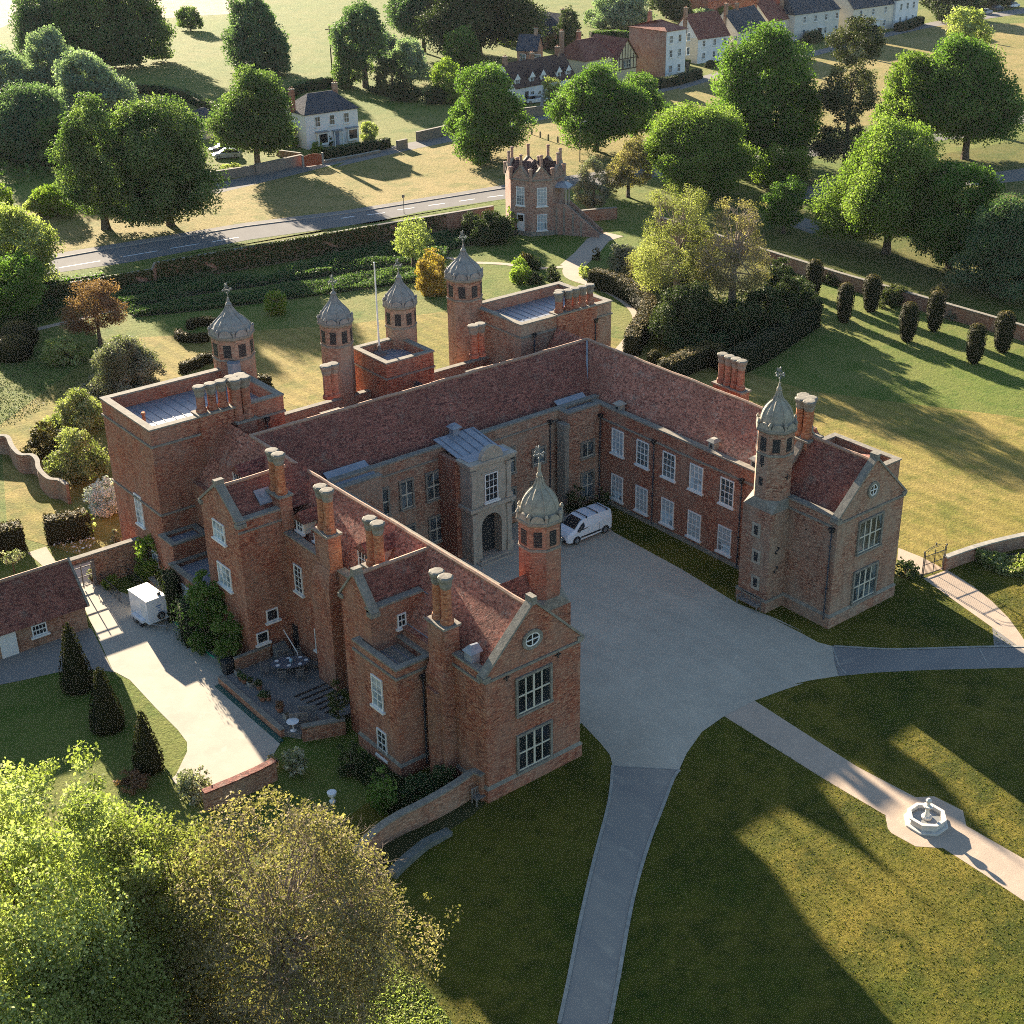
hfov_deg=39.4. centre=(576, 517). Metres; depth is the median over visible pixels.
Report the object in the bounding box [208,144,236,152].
parked car
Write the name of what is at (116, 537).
shrub
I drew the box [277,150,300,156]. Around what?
drive wall
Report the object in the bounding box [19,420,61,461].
shrub
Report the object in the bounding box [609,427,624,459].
window
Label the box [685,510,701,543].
window
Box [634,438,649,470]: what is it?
window
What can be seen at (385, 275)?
border planting
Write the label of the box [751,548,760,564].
window
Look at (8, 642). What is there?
door
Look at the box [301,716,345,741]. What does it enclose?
terrace wall
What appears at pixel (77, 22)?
lime tree
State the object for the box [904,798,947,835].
fountain
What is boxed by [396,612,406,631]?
window
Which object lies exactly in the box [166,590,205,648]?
ivy wall shrubs
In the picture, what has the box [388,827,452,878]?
culvert wall
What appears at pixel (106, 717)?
yew cone
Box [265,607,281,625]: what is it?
window
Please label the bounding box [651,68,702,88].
garden hedge
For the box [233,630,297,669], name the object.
terrace wall
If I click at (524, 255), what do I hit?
topiary shrub
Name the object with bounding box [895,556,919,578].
shrub
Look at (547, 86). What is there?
cherry tree
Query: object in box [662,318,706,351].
evergreen shrub
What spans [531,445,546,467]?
window
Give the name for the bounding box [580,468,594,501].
window
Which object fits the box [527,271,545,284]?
topiary shrub
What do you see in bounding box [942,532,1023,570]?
retaining wall
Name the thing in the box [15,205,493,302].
garden wall
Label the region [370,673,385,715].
window
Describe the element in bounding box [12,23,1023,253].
village green
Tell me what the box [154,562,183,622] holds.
ivy wall shrubs
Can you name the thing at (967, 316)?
boundary wall
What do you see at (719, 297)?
undergrowth
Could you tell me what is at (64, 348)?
shrub
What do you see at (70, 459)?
shrub
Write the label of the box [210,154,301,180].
flint wall
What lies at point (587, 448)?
window
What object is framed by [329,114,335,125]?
window
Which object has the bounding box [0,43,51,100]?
willow tree
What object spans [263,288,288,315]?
shrub
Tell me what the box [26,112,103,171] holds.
willow tree
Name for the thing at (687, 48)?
window
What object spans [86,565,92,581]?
shrub
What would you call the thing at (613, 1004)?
kerb
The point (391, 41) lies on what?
birch tree
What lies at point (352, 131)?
bay window
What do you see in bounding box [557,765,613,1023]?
kerb
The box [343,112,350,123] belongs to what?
window
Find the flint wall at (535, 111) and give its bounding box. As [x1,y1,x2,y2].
[518,97,543,116]
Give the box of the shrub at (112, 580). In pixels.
[100,574,118,590]
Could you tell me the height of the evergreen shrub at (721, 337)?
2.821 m
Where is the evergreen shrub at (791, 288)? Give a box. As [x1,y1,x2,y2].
[762,273,811,320]
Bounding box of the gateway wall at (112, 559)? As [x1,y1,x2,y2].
[70,536,140,588]
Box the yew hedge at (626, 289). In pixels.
[587,267,657,355]
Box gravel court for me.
[461,513,837,769]
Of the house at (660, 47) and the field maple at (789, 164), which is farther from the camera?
the house at (660, 47)
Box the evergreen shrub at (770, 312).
[732,285,791,336]
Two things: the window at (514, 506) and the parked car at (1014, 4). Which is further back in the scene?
the parked car at (1014, 4)
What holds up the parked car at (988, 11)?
on the lane
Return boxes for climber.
[83,511,96,536]
[133,533,161,582]
[326,679,350,726]
[507,206,517,226]
[564,483,587,513]
[589,486,611,507]
[822,268,845,285]
[878,283,907,308]
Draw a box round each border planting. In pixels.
[0,351,95,423]
[110,226,517,306]
[127,263,446,316]
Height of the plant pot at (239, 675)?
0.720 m
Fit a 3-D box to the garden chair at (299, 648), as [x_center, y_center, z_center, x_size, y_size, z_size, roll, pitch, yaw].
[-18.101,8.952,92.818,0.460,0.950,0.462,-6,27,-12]
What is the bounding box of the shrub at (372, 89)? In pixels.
[366,82,402,96]
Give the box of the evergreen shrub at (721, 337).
[698,320,730,345]
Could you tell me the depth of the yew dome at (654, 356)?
142.21 m
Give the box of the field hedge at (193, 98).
[136,83,217,109]
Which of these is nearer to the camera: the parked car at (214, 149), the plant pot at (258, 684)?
the plant pot at (258, 684)
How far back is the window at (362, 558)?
85.35 m
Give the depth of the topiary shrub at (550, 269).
167.56 m
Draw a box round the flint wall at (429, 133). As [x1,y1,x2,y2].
[416,125,447,141]
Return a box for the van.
[561,502,611,544]
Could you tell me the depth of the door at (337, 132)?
232.77 m
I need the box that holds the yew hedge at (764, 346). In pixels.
[724,304,822,373]
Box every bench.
[289,711,307,727]
[298,705,317,723]
[471,786,485,806]
[736,589,760,612]
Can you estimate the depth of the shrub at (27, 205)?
191.55 m
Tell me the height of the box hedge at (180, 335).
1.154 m
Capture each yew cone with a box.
[58,622,93,696]
[88,666,124,736]
[131,710,164,776]
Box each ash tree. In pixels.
[0,182,15,205]
[0,200,65,285]
[0,248,49,319]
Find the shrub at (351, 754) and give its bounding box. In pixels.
[335,740,363,777]
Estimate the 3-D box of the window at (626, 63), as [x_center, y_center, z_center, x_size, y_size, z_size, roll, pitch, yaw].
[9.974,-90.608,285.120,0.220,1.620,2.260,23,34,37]
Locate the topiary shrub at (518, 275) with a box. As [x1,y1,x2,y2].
[509,264,532,284]
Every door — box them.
[0,632,18,658]
[227,360,240,374]
[292,623,299,650]
[333,131,339,144]
[517,213,524,230]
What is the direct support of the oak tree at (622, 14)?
on the ground at (858, 354)
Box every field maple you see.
[749,142,814,185]
[756,175,810,233]
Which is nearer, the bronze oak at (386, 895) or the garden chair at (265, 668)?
the bronze oak at (386, 895)
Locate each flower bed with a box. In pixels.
[118,233,517,307]
[129,270,416,316]
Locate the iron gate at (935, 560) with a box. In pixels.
[921,542,947,577]
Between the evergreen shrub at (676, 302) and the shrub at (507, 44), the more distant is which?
the shrub at (507, 44)
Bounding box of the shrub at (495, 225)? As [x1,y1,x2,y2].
[465,209,513,245]
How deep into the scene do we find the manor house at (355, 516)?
99.13 m
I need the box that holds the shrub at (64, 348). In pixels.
[38,335,92,366]
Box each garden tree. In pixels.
[583,8,596,25]
[662,0,693,19]
[692,7,715,12]
[717,5,732,13]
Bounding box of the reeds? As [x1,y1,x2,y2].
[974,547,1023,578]
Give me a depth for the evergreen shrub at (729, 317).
146.63 m
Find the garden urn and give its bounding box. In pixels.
[327,789,336,803]
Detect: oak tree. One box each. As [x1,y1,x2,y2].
[328,0,389,87]
[330,39,376,87]
[383,0,434,52]
[413,0,550,55]
[590,0,657,28]
[647,0,685,18]
[705,19,826,161]
[868,48,956,136]
[907,157,1007,268]
[913,31,1023,159]
[918,0,986,22]
[943,6,995,50]
[945,192,1023,301]
[978,0,1014,7]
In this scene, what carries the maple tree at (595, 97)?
on the village green
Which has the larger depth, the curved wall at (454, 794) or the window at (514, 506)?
the window at (514, 506)
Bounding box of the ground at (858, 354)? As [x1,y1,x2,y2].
[0,0,1023,1008]
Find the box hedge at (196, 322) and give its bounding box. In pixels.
[184,315,216,329]
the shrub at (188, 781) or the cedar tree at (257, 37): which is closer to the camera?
the shrub at (188, 781)
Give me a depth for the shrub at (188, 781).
80.35 m
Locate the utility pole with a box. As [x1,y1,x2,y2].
[325,26,331,69]
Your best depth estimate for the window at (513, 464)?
109.63 m
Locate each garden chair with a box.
[260,661,268,675]
[278,670,286,682]
[294,647,301,655]
[296,669,303,681]
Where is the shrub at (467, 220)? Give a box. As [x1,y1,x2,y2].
[457,210,479,236]
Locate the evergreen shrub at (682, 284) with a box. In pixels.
[662,260,693,291]
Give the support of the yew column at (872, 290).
on the ground at (858, 354)
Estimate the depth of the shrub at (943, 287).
162.53 m
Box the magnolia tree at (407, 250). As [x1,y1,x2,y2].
[392,216,434,267]
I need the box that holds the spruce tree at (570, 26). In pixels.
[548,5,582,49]
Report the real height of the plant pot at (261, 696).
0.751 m
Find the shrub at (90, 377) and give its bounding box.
[79,372,104,397]
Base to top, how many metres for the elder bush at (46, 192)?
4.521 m
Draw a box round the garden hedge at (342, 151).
[321,143,363,159]
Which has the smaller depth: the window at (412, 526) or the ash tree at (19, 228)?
the window at (412, 526)
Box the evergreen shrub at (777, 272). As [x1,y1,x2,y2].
[762,257,796,292]
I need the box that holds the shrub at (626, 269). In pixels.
[620,251,654,286]
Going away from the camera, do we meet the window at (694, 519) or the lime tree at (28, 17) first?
the window at (694, 519)
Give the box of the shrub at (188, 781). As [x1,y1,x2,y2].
[175,765,212,806]
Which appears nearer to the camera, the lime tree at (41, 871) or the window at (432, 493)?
the lime tree at (41, 871)
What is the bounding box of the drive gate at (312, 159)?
[301,152,323,167]
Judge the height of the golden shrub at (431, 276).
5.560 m
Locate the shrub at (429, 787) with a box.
[400,771,436,800]
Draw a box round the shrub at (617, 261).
[606,243,635,272]
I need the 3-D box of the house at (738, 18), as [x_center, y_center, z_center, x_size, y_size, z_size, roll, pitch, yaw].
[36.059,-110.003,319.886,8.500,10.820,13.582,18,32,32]
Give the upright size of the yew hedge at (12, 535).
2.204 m
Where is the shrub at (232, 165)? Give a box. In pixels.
[218,162,241,169]
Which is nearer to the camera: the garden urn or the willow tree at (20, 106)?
the garden urn
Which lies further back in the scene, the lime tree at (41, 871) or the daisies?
the daisies
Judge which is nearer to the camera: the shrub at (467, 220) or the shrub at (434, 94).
the shrub at (467, 220)
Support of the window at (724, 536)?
in the manor house at (355, 516)
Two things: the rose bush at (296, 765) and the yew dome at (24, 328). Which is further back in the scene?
the yew dome at (24, 328)
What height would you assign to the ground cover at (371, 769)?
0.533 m
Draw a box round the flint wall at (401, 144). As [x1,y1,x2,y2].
[396,138,407,149]
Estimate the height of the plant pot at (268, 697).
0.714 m
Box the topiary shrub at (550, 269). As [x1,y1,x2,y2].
[546,264,561,281]
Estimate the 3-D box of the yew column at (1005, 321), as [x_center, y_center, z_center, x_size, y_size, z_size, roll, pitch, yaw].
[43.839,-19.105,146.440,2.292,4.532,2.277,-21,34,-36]
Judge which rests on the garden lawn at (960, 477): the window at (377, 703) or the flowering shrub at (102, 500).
the flowering shrub at (102, 500)
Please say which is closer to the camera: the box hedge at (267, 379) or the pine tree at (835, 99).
the box hedge at (267, 379)
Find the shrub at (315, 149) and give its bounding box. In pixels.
[310,141,323,153]
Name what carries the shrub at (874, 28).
on the ground at (858, 354)
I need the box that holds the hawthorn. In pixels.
[173,5,203,30]
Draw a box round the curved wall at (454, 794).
[349,768,484,872]
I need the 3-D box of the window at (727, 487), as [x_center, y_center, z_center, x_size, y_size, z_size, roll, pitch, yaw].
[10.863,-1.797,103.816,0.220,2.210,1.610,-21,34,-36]
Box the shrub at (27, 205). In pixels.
[22,195,65,214]
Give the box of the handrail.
[99,566,143,600]
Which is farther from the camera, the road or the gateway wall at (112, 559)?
the road
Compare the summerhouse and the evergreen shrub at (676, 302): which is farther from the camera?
the summerhouse
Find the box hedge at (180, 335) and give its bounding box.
[173,328,210,342]
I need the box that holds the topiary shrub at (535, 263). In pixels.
[527,255,541,270]
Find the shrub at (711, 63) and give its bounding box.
[704,59,717,67]
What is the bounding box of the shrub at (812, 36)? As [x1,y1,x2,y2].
[800,30,824,42]
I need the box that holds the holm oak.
[570,155,611,208]
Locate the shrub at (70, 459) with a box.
[42,426,109,483]
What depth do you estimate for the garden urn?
80.34 m
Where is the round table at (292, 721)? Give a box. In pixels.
[286,718,298,731]
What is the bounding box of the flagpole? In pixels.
[373,262,386,356]
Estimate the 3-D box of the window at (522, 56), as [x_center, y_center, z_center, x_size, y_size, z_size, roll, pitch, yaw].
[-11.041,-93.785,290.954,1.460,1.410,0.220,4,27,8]
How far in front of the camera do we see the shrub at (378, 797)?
78.96 m
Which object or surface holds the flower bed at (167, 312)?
on the ground at (858, 354)
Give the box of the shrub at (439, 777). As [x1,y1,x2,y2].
[424,764,456,791]
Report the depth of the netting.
88.24 m
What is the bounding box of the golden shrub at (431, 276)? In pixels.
[414,247,446,296]
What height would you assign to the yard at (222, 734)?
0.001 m
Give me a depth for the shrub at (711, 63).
302.22 m
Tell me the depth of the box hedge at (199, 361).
141.28 m
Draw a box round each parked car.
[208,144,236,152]
[212,147,239,158]
[524,94,545,103]
[984,8,992,14]
[990,4,1003,10]
[1007,1,1019,7]
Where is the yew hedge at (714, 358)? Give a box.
[707,342,726,371]
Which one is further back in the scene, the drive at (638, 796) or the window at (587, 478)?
the window at (587, 478)
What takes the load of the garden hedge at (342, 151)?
on the ground at (858, 354)
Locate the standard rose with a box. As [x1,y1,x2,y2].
[0,548,25,572]
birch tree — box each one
[366,30,397,62]
[386,36,431,84]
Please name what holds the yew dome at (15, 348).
on the ground at (858, 354)
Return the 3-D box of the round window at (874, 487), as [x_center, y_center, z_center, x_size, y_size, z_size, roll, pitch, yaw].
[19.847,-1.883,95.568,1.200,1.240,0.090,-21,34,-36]
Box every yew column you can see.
[805,258,823,294]
[836,282,855,322]
[862,274,882,312]
[898,301,919,342]
[926,290,946,331]
[965,322,987,363]
[993,310,1017,352]
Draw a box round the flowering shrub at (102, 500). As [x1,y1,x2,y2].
[82,475,117,517]
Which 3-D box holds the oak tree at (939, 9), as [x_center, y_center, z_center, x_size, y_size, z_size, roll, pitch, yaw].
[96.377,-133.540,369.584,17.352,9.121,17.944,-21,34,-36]
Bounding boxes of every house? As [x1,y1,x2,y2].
[99,230,907,803]
[286,80,358,149]
[500,45,575,102]
[516,27,543,60]
[540,8,575,48]
[559,29,638,82]
[628,9,690,76]
[678,2,737,63]
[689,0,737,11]
[720,1,765,51]
[731,0,763,8]
[753,0,789,34]
[780,0,840,41]
[834,0,894,33]
[892,0,918,28]
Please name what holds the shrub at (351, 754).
on the ground at (858, 354)
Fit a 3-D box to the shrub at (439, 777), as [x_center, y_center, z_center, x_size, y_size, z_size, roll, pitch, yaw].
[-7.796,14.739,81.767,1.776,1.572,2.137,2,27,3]
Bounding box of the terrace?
[218,648,350,738]
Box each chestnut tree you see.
[44,91,141,229]
[105,91,230,227]
[202,62,301,163]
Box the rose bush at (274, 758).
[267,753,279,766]
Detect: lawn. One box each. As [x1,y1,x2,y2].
[0,311,1023,583]
[176,500,1023,1023]
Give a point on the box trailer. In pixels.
(148, 605)
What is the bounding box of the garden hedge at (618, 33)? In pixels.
[589,29,628,38]
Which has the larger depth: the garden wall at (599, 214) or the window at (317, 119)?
the window at (317, 119)
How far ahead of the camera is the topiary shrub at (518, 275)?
166.54 m
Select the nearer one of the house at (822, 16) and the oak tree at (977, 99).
the oak tree at (977, 99)
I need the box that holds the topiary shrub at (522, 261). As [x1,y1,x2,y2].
[511,255,527,270]
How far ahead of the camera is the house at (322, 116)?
230.74 m
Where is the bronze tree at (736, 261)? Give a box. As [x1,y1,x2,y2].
[690,196,772,306]
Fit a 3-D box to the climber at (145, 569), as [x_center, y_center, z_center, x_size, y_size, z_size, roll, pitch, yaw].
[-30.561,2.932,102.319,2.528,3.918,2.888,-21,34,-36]
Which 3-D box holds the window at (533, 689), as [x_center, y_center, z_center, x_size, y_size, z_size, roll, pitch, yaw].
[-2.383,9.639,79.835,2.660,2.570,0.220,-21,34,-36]
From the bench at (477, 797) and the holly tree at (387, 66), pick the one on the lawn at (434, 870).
the bench at (477, 797)
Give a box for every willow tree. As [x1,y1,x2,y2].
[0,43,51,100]
[0,79,70,162]
[20,23,73,88]
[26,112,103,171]
[50,47,138,121]
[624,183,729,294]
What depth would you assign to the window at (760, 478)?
96.41 m
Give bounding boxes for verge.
[42,199,505,281]
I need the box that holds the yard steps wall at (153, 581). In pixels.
[148,576,161,590]
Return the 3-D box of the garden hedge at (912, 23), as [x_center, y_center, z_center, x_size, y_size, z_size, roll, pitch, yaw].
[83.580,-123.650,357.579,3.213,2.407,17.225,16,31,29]
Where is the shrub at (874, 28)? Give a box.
[869,25,882,34]
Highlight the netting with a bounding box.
[215,684,283,742]
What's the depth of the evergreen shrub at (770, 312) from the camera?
147.99 m
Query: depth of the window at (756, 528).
97.88 m
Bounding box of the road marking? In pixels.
[59,195,501,267]
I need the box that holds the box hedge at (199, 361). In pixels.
[177,351,212,373]
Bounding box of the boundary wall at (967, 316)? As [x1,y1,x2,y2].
[654,215,1023,340]
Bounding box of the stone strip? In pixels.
[614,646,988,769]
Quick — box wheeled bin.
[219,656,233,675]
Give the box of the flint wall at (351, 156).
[324,150,380,162]
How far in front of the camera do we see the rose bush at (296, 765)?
82.20 m
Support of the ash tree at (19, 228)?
on the ground at (858, 354)
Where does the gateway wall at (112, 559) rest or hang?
on the ground at (858, 354)
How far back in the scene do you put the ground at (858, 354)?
150.61 m
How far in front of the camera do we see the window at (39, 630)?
94.82 m
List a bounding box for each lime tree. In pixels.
[0,740,208,1023]
[0,894,141,1023]
[7,0,61,58]
[48,0,142,66]
[98,0,176,66]
[441,61,538,165]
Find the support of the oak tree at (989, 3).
on the ground at (858, 354)
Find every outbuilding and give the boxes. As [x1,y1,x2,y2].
[0,557,89,658]
[185,107,213,139]
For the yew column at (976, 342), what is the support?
on the ground at (858, 354)
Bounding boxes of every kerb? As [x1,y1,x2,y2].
[55,169,636,258]
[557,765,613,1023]
[608,769,680,1023]
[834,645,1023,649]
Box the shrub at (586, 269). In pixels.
[578,262,589,278]
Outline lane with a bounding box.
[189,8,1023,192]
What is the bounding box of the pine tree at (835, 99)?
[805,14,888,181]
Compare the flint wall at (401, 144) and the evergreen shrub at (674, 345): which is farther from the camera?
the flint wall at (401, 144)
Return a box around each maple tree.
[428,56,466,101]
[440,24,481,68]
[543,57,654,152]
[601,133,653,197]
[622,71,671,138]
[640,99,767,199]
[802,110,957,254]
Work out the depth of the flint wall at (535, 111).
254.95 m
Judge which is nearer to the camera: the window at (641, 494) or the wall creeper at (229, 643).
the wall creeper at (229, 643)
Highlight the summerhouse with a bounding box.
[503,144,602,237]
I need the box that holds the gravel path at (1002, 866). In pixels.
[725,701,1023,900]
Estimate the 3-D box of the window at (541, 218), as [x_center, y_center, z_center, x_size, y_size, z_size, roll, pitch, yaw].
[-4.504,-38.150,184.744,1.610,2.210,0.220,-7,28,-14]
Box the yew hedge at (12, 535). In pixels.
[0,519,26,555]
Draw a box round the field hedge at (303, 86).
[282,76,332,97]
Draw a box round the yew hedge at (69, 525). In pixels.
[42,505,93,545]
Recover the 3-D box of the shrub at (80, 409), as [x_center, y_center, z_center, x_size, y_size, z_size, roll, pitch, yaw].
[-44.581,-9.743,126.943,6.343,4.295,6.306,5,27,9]
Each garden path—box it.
[28,547,90,568]
[38,257,455,329]
[477,262,574,268]
[561,232,621,266]
[562,237,636,351]
[897,548,941,574]
[923,570,1023,649]
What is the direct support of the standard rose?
on the ground at (858, 354)
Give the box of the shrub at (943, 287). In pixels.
[929,282,951,297]
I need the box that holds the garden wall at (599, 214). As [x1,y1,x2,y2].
[582,207,616,220]
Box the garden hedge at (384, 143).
[361,137,391,151]
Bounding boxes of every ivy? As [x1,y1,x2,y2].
[17,269,153,300]
[155,224,377,280]
[376,215,446,242]
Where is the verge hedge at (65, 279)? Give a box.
[13,270,105,285]
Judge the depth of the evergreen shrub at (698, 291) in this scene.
146.42 m
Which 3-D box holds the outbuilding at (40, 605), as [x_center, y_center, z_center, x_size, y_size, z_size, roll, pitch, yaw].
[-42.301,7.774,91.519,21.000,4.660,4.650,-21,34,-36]
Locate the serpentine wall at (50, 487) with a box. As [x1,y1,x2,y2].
[0,434,71,503]
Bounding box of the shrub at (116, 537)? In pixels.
[110,528,121,542]
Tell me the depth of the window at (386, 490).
102.55 m
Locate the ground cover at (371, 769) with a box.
[346,750,456,813]
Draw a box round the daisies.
[53,536,94,551]
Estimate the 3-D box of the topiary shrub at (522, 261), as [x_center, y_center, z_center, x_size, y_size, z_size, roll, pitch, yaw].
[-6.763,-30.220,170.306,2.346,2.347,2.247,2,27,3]
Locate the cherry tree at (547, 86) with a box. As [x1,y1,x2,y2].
[541,76,562,101]
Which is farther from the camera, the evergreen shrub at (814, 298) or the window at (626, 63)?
the window at (626, 63)
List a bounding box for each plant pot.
[234,668,242,676]
[237,670,241,680]
[240,674,246,683]
[246,676,254,687]
[253,678,262,689]
[257,690,265,701]
[264,690,271,701]
[275,700,284,712]
[283,711,289,720]
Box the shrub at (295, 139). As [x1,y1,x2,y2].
[281,123,299,148]
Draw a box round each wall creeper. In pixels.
[183,569,227,656]
[210,609,243,668]
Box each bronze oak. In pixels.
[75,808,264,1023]
[141,784,415,1023]
[267,814,462,1023]
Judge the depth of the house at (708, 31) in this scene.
307.65 m
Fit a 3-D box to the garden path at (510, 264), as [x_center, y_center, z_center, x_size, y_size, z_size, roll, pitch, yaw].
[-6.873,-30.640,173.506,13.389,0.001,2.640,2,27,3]
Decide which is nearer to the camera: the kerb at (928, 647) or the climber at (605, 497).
the kerb at (928, 647)
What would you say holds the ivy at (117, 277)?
attached to the garden wall at (453, 219)
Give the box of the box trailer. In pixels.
[127,582,168,630]
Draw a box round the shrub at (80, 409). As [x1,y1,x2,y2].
[34,387,104,435]
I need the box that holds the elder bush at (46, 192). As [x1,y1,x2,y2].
[27,183,78,216]
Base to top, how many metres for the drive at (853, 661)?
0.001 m
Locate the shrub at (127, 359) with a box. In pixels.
[86,334,166,398]
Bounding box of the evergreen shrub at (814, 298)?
[797,281,824,310]
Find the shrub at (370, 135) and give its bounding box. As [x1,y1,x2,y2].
[359,121,378,140]
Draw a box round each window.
[31,621,50,639]
[133,492,145,529]
[151,550,159,571]
[181,583,188,597]
[211,518,227,547]
[216,560,233,594]
[232,472,240,479]
[255,629,271,647]
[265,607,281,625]
[293,563,304,598]
[294,520,305,536]
[313,628,316,653]
[314,116,321,127]
[315,130,329,145]
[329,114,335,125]
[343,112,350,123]
[345,126,358,140]
[357,550,366,569]
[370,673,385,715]
[375,727,387,763]
[382,486,391,515]
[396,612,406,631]
[398,477,415,512]
[406,522,416,532]
[424,469,440,503]
[428,514,442,543]
[483,470,500,504]
[510,445,516,475]
[511,485,516,515]
[515,186,525,206]
[515,662,553,718]
[516,719,553,774]
[520,54,525,59]
[522,628,542,649]
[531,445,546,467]
[536,187,547,207]
[536,214,547,231]
[580,438,595,460]
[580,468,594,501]
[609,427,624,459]
[609,473,623,504]
[623,59,630,68]
[633,484,648,516]
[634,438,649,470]
[658,497,674,529]
[660,450,675,483]
[669,50,672,58]
[677,63,680,71]
[678,34,681,42]
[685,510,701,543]
[686,47,689,55]
[686,462,703,495]
[714,524,731,558]
[717,476,734,510]
[751,521,760,538]
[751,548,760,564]
[751,574,759,590]
[758,477,762,485]
[850,560,878,605]
[855,510,884,556]
[867,481,879,498]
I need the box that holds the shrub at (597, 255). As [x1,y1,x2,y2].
[591,247,600,260]
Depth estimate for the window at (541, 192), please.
183.30 m
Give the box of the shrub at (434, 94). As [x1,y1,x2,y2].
[420,85,450,104]
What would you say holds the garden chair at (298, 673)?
on the terrace
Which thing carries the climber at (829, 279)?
attached to the boundary wall at (967, 316)
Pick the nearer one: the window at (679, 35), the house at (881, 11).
the window at (679, 35)
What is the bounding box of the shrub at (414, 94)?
[396,85,423,101]
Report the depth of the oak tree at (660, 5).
366.83 m
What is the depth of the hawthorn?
344.09 m
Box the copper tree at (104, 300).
[55,278,129,345]
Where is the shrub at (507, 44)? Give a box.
[497,38,516,46]
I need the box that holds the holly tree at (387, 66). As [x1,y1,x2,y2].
[370,50,411,100]
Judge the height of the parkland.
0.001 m
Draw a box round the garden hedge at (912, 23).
[893,15,924,31]
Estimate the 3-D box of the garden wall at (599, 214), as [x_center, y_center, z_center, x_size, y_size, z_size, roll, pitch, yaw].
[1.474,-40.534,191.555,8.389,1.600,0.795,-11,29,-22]
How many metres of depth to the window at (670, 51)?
290.18 m
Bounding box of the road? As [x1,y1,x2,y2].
[47,133,963,273]
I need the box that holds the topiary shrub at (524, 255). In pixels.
[519,252,533,265]
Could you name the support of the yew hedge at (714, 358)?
on the garden lawn at (960, 477)
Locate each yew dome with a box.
[0,319,39,345]
[0,333,33,362]
[646,349,662,364]
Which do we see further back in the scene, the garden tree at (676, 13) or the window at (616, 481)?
the garden tree at (676, 13)
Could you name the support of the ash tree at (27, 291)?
on the ground at (858, 354)
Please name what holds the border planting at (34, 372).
on the ground at (858, 354)
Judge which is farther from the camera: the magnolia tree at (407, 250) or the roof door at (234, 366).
the magnolia tree at (407, 250)
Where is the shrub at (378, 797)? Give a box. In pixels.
[365,765,405,814]
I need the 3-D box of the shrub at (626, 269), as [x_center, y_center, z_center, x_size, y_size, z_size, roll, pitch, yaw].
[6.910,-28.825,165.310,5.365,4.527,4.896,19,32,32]
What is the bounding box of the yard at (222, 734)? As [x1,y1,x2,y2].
[75,566,279,791]
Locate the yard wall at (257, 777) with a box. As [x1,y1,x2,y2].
[201,758,277,811]
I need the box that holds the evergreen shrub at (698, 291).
[677,279,727,335]
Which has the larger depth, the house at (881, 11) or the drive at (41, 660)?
the house at (881, 11)
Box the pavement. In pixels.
[52,130,939,256]
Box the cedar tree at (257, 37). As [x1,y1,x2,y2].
[220,0,292,74]
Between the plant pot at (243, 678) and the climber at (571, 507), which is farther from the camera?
the climber at (571, 507)
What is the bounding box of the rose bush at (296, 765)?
[280,746,308,777]
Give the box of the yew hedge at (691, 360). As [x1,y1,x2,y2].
[657,340,719,375]
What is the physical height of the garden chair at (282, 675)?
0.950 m
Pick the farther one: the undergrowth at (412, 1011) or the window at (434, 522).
the window at (434, 522)
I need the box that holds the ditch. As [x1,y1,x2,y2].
[365,799,485,874]
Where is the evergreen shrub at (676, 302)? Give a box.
[644,284,710,347]
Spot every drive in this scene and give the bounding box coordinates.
[0,628,112,684]
[560,766,676,1023]
[791,168,1023,233]
[833,647,1023,675]
[992,628,1015,645]
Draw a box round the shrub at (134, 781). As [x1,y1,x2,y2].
[113,767,150,796]
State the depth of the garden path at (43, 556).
106.33 m
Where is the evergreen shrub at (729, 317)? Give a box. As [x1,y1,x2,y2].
[706,298,756,346]
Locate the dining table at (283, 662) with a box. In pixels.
[270,656,309,676]
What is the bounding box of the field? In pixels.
[0,0,241,27]
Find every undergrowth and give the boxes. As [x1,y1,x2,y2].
[0,64,110,185]
[0,266,70,329]
[281,955,451,1023]
[669,284,804,350]
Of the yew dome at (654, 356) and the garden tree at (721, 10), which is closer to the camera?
the yew dome at (654, 356)
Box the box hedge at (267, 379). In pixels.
[257,372,272,385]
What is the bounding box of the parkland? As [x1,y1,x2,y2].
[652,139,1023,322]
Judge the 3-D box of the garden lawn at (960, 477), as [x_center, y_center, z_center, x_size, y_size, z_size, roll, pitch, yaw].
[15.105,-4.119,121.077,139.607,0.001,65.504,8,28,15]
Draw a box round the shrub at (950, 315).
[945,310,956,319]
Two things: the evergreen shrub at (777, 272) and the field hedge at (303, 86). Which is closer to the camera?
the evergreen shrub at (777, 272)
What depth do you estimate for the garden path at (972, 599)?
101.14 m
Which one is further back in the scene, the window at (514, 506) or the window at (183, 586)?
the window at (514, 506)
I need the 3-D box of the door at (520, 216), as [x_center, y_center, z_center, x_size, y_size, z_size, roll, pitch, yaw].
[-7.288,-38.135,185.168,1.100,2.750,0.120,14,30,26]
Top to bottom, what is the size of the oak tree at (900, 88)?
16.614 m
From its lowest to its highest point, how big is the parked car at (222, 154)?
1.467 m
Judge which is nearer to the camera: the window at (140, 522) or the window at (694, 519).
the window at (140, 522)
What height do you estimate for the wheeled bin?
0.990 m
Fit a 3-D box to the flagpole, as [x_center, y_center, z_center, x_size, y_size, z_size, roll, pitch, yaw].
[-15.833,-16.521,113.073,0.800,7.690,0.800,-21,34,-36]

